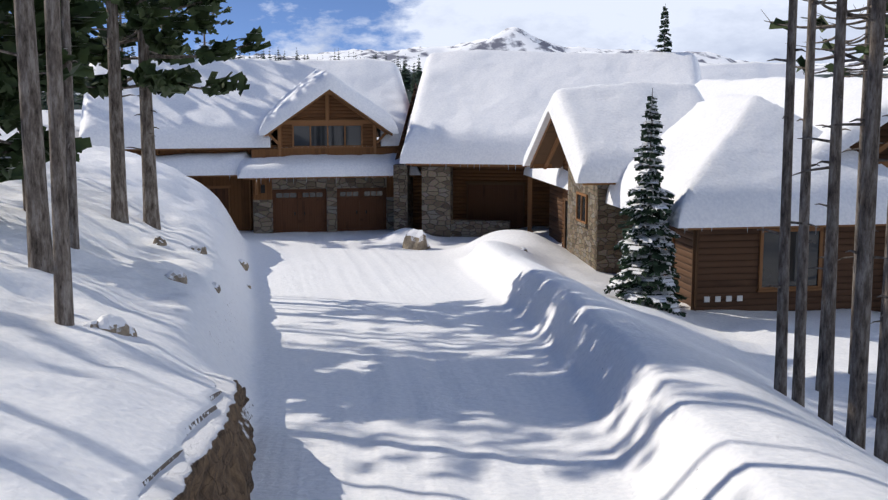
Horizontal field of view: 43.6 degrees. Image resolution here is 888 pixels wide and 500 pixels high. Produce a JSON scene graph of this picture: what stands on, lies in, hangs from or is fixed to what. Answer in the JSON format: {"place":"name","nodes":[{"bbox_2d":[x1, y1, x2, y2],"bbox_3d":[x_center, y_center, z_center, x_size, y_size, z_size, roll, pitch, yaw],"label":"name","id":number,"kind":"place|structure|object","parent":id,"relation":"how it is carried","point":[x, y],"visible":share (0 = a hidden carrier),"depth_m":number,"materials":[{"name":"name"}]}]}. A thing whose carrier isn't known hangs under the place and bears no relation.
{"place":"outdoors","nodes":[
{"label":"outdoors","id":0,"kind":"place"},
{"bbox_2d":[258,69,398,134],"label":"snow on roof","id":1,"kind":"structure","parent":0,"point":[313,86],"depth_m":62.95,"materials":[{"name":"white snow"}]},
{"bbox_2d":[38,47,637,109],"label":"distant trees","id":2,"kind":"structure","parent":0,"point":[408,83],"depth_m":387.33,"materials":[{"name":"green plant"}]},
{"bbox_2d":[0,110,887,499],"bbox_3d":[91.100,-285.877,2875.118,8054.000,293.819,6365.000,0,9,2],"label":"snowy ground","id":3,"kind":"structure","parent":0,"point":[374,364],"depth_m":19.87,"materials":[{"name":"white snow"}]},
{"bbox_2d":[11,9,25,211],"bbox_3d":[-10.941,-10.405,27.495,6.263,19.768,6.308,0,9,2],"label":"pine tree","id":4,"kind":"object","parent":3,"relation":"on","point":[24,203],"visible":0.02,"depth_m":28.49,"materials":[{"name":"brown plant"}]},
{"bbox_2d":[0,0,52,273],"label":"pine tree","id":5,"kind":"object","parent":3,"relation":"on","point":[39,246],"visible":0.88,"depth_m":19.40,"materials":[{"name":"brown plant"}]},
{"bbox_2d":[0,0,108,182],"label":"pine tree","id":6,"kind":"object","parent":3,"relation":"on","point":[86,15],"visible":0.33,"depth_m":25.52,"materials":[{"name":"green plant"}]},
{"bbox_2d":[44,0,74,325],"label":"pine tree","id":7,"kind":"object","parent":3,"relation":"on","point":[63,297],"visible":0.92,"depth_m":15.41,"materials":[{"name":"brown plant"}]},
{"bbox_2d":[61,0,79,248],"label":"pine tree","id":8,"kind":"object","parent":3,"relation":"on","point":[70,136],"visible":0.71,"depth_m":24.47,"materials":[{"name":"brown plant"}]},
{"bbox_2d":[83,320,97,327],"bbox_3d":[-5.169,1.153,16.072,0.278,0.264,0.396,3,9,18],"label":"bank rock","id":9,"kind":"object","parent":3,"relation":"on","point":[92,324],"visible":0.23,"depth_m":16.02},
{"bbox_2d":[97,314,129,335],"bbox_3d":[-4.903,1.163,16.303,0.483,0.445,0.586,8,12,43],"label":"bank rock","id":10,"kind":"object","parent":3,"relation":"on","point":[111,323],"visible":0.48,"depth_m":16.23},
{"bbox_2d":[92,1,135,223],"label":"pine tree","id":11,"kind":"object","parent":3,"relation":"on","point":[119,207],"visible":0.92,"depth_m":34.41,"materials":[{"name":"brown plant"}]},
{"bbox_2d":[8,4,233,104],"bbox_3d":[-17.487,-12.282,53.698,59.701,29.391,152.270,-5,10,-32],"label":"forest pine","id":12,"kind":"object","parent":3,"relation":"on","point":[214,31],"visible":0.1,"depth_m":112.72,"materials":[{"name":"green plant"}]},
{"bbox_2d":[129,326,136,336],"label":"bank rock","id":13,"kind":"object","parent":3,"relation":"on","point":[132,332],"visible":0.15,"depth_m":16.46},
{"bbox_2d":[153,235,166,245],"bbox_3d":[-8.432,-0.211,32.803,0.428,0.475,0.409,4,9,25],"label":"bank rock","id":14,"kind":"object","parent":3,"relation":"on","point":[159,240],"visible":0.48,"depth_m":32.67,"materials":[{"name":"stone"}]},
{"bbox_2d":[73,0,270,229],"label":"pine tree","id":15,"kind":"object","parent":3,"relation":"on","point":[143,25],"visible":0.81,"depth_m":36.67,"materials":[{"name":"green plant"}]},
{"bbox_2d":[164,270,186,283],"bbox_3d":[-6.086,0.688,25.040,0.575,0.523,0.628,-1,9,-4],"label":"bank rock","id":16,"kind":"object","parent":3,"relation":"on","point":[178,275],"visible":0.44,"depth_m":24.86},
{"bbox_2d":[128,149,252,230],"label":"wing","id":17,"kind":"structure","parent":3,"relation":"on","point":[233,195],"depth_m":64.34,"materials":[{"name":"brown wood"}]},
{"bbox_2d":[187,175,236,176],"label":"roof fascia","id":18,"kind":"structure","parent":17,"relation":"on","point":[215,176],"depth_m":62.91,"materials":[{"name":"brown wood"}]},
{"bbox_2d":[156,151,250,175],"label":"snow on roof","id":19,"kind":"structure","parent":18,"relation":"on","point":[196,164],"depth_m":62.74,"materials":[{"name":"white snow"}]},
{"bbox_2d":[125,130,398,150],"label":"roof deck","id":20,"kind":"structure","parent":17,"relation":"on","point":[276,146],"depth_m":63.34,"materials":[{"name":"brown wood"}]},
{"bbox_2d":[79,58,410,148],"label":"roof snow","id":21,"kind":"structure","parent":20,"relation":"on","point":[193,118],"depth_m":65.10,"materials":[{"name":"white snow"}]},
{"bbox_2d":[137,372,255,499],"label":"bank rock face","id":22,"kind":"object","parent":3,"relation":"on","point":[215,459],"visible":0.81,"depth_m":12.98},
{"bbox_2d":[189,245,206,253],"bbox_3d":[-7.536,0.067,33.967,0.546,0.468,0.619,4,9,26],"label":"bank rock","id":23,"kind":"object","parent":3,"relation":"on","point":[200,249],"visible":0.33,"depth_m":33.79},
{"bbox_2d":[211,282,220,292],"bbox_3d":[-5.610,0.926,27.129,0.316,0.300,0.336,-5,10,-32],"label":"bank rock","id":24,"kind":"object","parent":3,"relation":"on","point":[216,287],"visible":0.33,"depth_m":27.07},
{"bbox_2d":[239,259,248,270],"bbox_3d":[-7.959,0.574,43.701,0.557,0.468,0.514,7,11,40],"label":"bank rock","id":25,"kind":"object","parent":3,"relation":"on","point":[244,264],"visible":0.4,"depth_m":43.56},
{"bbox_2d":[251,89,397,232],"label":"garage block","id":26,"kind":"structure","parent":3,"relation":"on","point":[329,124],"depth_m":64.19,"materials":[{"name":"brown wood"}]},
{"bbox_2d":[264,90,392,136],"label":"roof trim","id":27,"kind":"structure","parent":26,"relation":"on","point":[358,111],"depth_m":63.30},
{"bbox_2d":[243,175,414,179],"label":"roof fascia","id":28,"kind":"structure","parent":26,"relation":"attached to","point":[320,177],"depth_m":62.77,"materials":[{"name":"brown wood"}]},
{"bbox_2d":[237,153,420,177],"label":"snow on roof","id":29,"kind":"structure","parent":26,"relation":"attached to","point":[323,165],"depth_m":62.93,"materials":[{"name":"white snow"}]},
{"bbox_2d":[256,174,389,182],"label":"icicles","id":30,"kind":"object","parent":29,"relation":"hanging from","point":[306,179],"visible":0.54,"depth_m":62.38,"materials":[{"name":"clear"}]},
{"bbox_2d":[402,229,430,249],"bbox_3d":[-1.460,-0.381,57.256,1.579,1.434,1.286,6,10,36],"label":"boulder","id":31,"kind":"object","parent":3,"relation":"on","point":[414,239],"visible":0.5,"depth_m":56.76,"materials":[{"name":"beige stone"}]},
{"bbox_2d":[393,83,549,236],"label":"block","id":32,"kind":"structure","parent":3,"relation":"on","point":[454,201],"depth_m":63.94,"materials":[{"name":"brown wood"}]},
{"bbox_2d":[406,164,522,165],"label":"roof fascia","id":33,"kind":"structure","parent":32,"relation":"on","point":[465,164],"depth_m":60.47,"materials":[{"name":"brown wood"}]},
{"bbox_2d":[604,88,686,316],"bbox_3d":[7.145,-1.662,39.043,3.054,7.991,3.428,0,9,2],"label":"spruce tree","id":34,"kind":"object","parent":3,"relation":"on","point":[645,262],"visible":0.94,"depth_m":38.61,"materials":[{"name":"green plant"}]},
{"bbox_2d":[656,3,671,51],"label":"spruce tree","id":35,"kind":"object","parent":3,"relation":"on","point":[663,37],"visible":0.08,"depth_m":66.00,"materials":[{"name":"green plant"}]},
{"bbox_2d":[533,136,885,311],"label":"wing","id":36,"kind":"structure","parent":3,"relation":"on","point":[726,269],"depth_m":40.74,"materials":[{"name":"brown wood"}]},
{"bbox_2d":[530,118,615,184],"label":"cross gable","id":37,"kind":"structure","parent":36,"relation":"on","point":[546,144],"depth_m":52.81,"materials":[{"name":"brown wood"}]},
{"bbox_2d":[523,82,704,182],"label":"snow-covered roof","id":38,"kind":"structure","parent":37,"relation":"on","point":[598,128],"depth_m":47.84,"materials":[{"name":"white snow"}]},
{"bbox_2d":[523,94,887,227],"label":"wing roof snow","id":39,"kind":"structure","parent":36,"relation":"on","point":[721,158],"depth_m":40.34,"materials":[{"name":"white snow"}]},
{"bbox_2d":[678,224,885,229],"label":"roof fascia","id":40,"kind":"structure","parent":36,"relation":"on","point":[766,227],"depth_m":39.21,"materials":[{"name":"brown wood"}]},
{"bbox_2d":[757,0,819,395],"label":"pine tree","id":41,"kind":"object","parent":3,"relation":"on","point":[780,370],"visible":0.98,"depth_m":21.51,"materials":[{"name":"brown plant"}]},
{"bbox_2d":[791,0,826,407],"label":"pine tree","id":42,"kind":"object","parent":3,"relation":"on","point":[798,387],"visible":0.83,"depth_m":23.03,"materials":[{"name":"brown plant"}]},
{"bbox_2d":[762,0,887,390],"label":"pine tree","id":43,"kind":"object","parent":3,"relation":"on","point":[776,23],"visible":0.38,"depth_m":28.30,"materials":[{"name":"brown plant"}]},
{"bbox_2d":[792,0,867,425],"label":"pine tree","id":44,"kind":"object","parent":3,"relation":"on","point":[826,397],"visible":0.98,"depth_m":20.67,"materials":[{"name":"brown plant"}]},
{"bbox_2d":[797,0,887,373],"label":"pine tree","id":45,"kind":"object","parent":3,"relation":"on","point":[822,21],"visible":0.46,"depth_m":30.27,"materials":[{"name":"brown plant"}]},
{"bbox_2d":[822,0,887,449],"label":"pine tree","id":46,"kind":"object","parent":3,"relation":"on","point":[856,410],"visible":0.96,"depth_m":18.97,"materials":[{"name":"brown plant"}]},
{"bbox_2d":[824,1,887,417],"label":"pine tree","id":47,"kind":"object","parent":3,"relation":"on","point":[859,48],"visible":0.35,"depth_m":26.89,"materials":[{"name":"brown plant"}]},
{"bbox_2d":[874,0,887,463],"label":"pine tree","id":48,"kind":"object","parent":3,"relation":"on","point":[881,443],"visible":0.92,"depth_m":18.02,"materials":[{"name":"brown plant"}]},
{"bbox_2d":[2,0,887,63],"label":"sky","id":49,"kind":"structure","parent":0,"point":[732,29],"materials":[{"name":"blue"}]},
{"bbox_2d":[41,72,887,109],"bbox_3d":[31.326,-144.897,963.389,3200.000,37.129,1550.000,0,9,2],"label":"distant trees","id":50,"kind":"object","parent":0,"point":[409,94],"depth_m":368.32,"materials":[{"name":"green plant"}]},
{"bbox_2d":[130,27,887,74],"bbox_3d":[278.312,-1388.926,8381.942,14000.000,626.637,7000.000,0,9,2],"label":"distant mountains","id":51,"kind":"structure","parent":0,"point":[512,39],"depth_m":8544.08,"materials":[{"name":"white snow"}]},
{"bbox_2d":[399,49,701,164],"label":"snow-covered roof","id":52,"kind":"structure","parent":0,"point":[478,106],"depth_m":63.55,"materials":[{"name":"white snow"}]},
{"bbox_2d":[850,122,887,167],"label":"gable","id":53,"kind":"structure","parent":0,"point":[883,151],"depth_m":42.94,"materials":[{"name":"brown wood"}]},
{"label":"roof deck","id":54,"kind":"object","parent":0,"visible":0},
{"bbox_2d":[699,61,804,80],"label":"roof snow","id":55,"kind":"structure","parent":54,"relation":"on","point":[739,70],"depth_m":77.60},
{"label":"gable roof deck","id":56,"kind":"object","parent":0,"visible":0},
{"bbox_2d":[695,77,887,160],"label":"snow-covered roof","id":57,"kind":"structure","parent":56,"relation":"on","point":[771,89],"depth_m":46.13,"materials":[{"name":"white snow"}]}
]}

